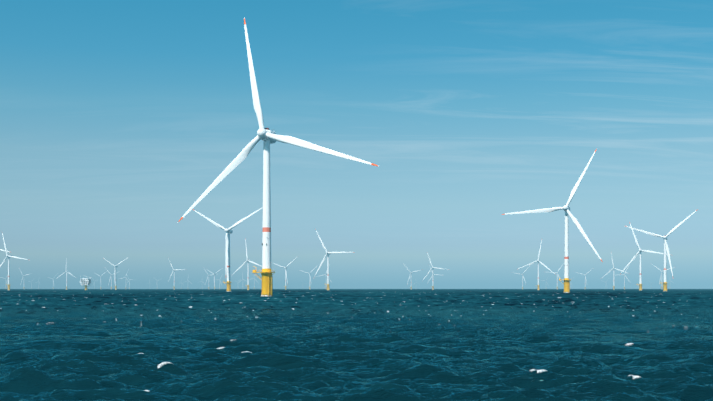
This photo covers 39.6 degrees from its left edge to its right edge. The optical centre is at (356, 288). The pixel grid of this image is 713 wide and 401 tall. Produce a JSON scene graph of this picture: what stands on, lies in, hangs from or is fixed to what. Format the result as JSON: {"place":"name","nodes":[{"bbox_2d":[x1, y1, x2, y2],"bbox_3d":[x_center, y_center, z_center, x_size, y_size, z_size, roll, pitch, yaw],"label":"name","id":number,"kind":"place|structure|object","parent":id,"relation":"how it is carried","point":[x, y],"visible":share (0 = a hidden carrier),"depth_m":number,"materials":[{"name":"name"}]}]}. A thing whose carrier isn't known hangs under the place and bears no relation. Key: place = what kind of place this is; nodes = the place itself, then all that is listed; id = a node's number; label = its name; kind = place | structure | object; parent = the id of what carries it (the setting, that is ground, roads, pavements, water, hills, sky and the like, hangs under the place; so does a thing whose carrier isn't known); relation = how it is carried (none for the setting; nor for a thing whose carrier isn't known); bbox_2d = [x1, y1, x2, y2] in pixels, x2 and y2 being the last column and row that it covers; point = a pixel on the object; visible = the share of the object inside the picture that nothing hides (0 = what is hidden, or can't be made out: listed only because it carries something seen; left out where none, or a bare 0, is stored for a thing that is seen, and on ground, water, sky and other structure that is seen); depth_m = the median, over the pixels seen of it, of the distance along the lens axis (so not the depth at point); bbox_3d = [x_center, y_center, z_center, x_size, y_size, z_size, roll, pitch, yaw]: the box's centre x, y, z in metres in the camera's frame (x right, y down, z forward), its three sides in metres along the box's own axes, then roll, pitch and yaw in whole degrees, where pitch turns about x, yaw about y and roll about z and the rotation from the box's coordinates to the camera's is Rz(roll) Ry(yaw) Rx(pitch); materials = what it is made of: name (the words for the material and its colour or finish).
{"place":"outdoors","nodes":[
{"label":"outdoors","id":0,"kind":"place"},
{"bbox_2d":[0,289,712,400],"bbox_3d":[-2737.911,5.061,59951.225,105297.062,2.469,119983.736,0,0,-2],"label":"sea","id":1,"kind":"structure","parent":0,"point":[356,345],"depth_m":80.14,"materials":[{"name":"liquid"}]},
{"bbox_2d":[0,233,27,289],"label":"turbine","id":2,"kind":"object","parent":1,"relation":"in","point":[9,256],"visible":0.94,"depth_m":2976.81,"materials":[{"name":"metal"}]},
{"bbox_2d":[56,258,74,289],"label":"turbine","id":3,"kind":"object","parent":1,"relation":"in","point":[66,271],"visible":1,"depth_m":5569.40,"materials":[{"name":"metal"}]},
{"bbox_2d":[80,276,91,289],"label":"substation","id":4,"kind":"object","parent":1,"relation":"in","point":[85,282],"visible":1,"depth_m":2969.04,"materials":[{"name":"metal"}]},
{"bbox_2d":[106,269,117,288],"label":"turbine","id":5,"kind":"object","parent":1,"relation":"in","point":[111,278],"visible":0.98,"depth_m":6972.23,"materials":[{"name":"metal"}]},
{"bbox_2d":[105,258,126,289],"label":"turbine","id":6,"kind":"object","parent":1,"relation":"in","point":[115,282],"visible":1,"depth_m":4356.79,"materials":[{"name":"metal"}]},
{"bbox_2d":[168,258,184,289],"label":"turbine","id":7,"kind":"object","parent":1,"relation":"in","point":[174,270],"visible":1,"depth_m":5238.90,"materials":[{"name":"metal"}]},
{"bbox_2d":[193,207,262,291],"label":"turbine","id":8,"kind":"object","parent":1,"relation":"in","point":[228,231],"visible":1,"depth_m":1673.94,"materials":[{"name":"metal"}]},
{"bbox_2d":[232,238,261,289],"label":"turbine","id":9,"kind":"object","parent":1,"relation":"in","point":[248,260],"visible":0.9,"depth_m":3442.26,"materials":[{"name":"metal"}]},
{"bbox_2d":[177,18,378,295],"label":"turbine","id":10,"kind":"object","parent":1,"relation":"in","point":[267,136],"visible":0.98,"depth_m":630.16,"materials":[{"name":"metal"}]},
{"bbox_2d":[271,258,295,289],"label":"turbine","id":11,"kind":"object","parent":1,"relation":"in","point":[285,286],"visible":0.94,"depth_m":4640.83,"materials":[{"name":"metal"}]},
{"bbox_2d":[313,229,352,289],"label":"turbine","id":12,"kind":"object","parent":1,"relation":"in","point":[328,253],"visible":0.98,"depth_m":2715.45,"materials":[{"name":"metal"}]},
{"bbox_2d":[404,265,422,289],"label":"turbine","id":13,"kind":"object","parent":1,"relation":"in","point":[411,276],"visible":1,"depth_m":6032.31,"materials":[{"name":"metal"}]},
{"bbox_2d":[423,253,447,289],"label":"turbine","id":14,"kind":"object","parent":1,"relation":"in","point":[432,274],"visible":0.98,"depth_m":4592.70,"materials":[{"name":"metal"}]},
{"bbox_2d":[511,268,527,288],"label":"turbine","id":15,"kind":"object","parent":1,"relation":"in","point":[522,277],"visible":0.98,"depth_m":6727.11,"materials":[{"name":"metal"}]},
{"bbox_2d":[518,240,555,289],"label":"turbine","id":16,"kind":"object","parent":1,"relation":"in","point":[538,261],"visible":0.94,"depth_m":3473.14,"materials":[{"name":"metal"}]},
{"bbox_2d":[501,149,602,292],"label":"turbine","id":17,"kind":"object","parent":1,"relation":"in","point":[566,209],"visible":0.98,"depth_m":1205.94,"materials":[{"name":"metal"}]},
{"bbox_2d":[550,263,563,288],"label":"wind turbine","id":18,"kind":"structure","parent":1,"relation":"in","point":[557,276],"depth_m":6059.16,"materials":[{"name":"metal"}]},
{"bbox_2d":[602,253,628,289],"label":"turbine","id":19,"kind":"object","parent":1,"relation":"in","point":[613,286],"visible":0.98,"depth_m":4742.92,"materials":[{"name":"metal"}]},
{"bbox_2d":[620,222,666,290],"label":"turbine","id":20,"kind":"object","parent":1,"relation":"in","point":[640,273],"visible":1,"depth_m":2542.01,"materials":[{"name":"metal"}]},
{"bbox_2d":[626,209,697,290],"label":"turbine","id":21,"kind":"object","parent":1,"relation":"in","point":[666,247],"visible":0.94,"depth_m":1902.52,"materials":[{"name":"metal"}]},
{"bbox_2d":[654,265,673,289],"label":"turbine","id":22,"kind":"object","parent":1,"relation":"in","point":[661,276],"visible":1,"depth_m":5675.29,"materials":[{"name":"metal"}]},
{"bbox_2d":[0,0,712,288],"label":"sky","id":23,"kind":"structure","parent":0,"point":[117,116],"materials":[{"name":"blue"}]}
]}

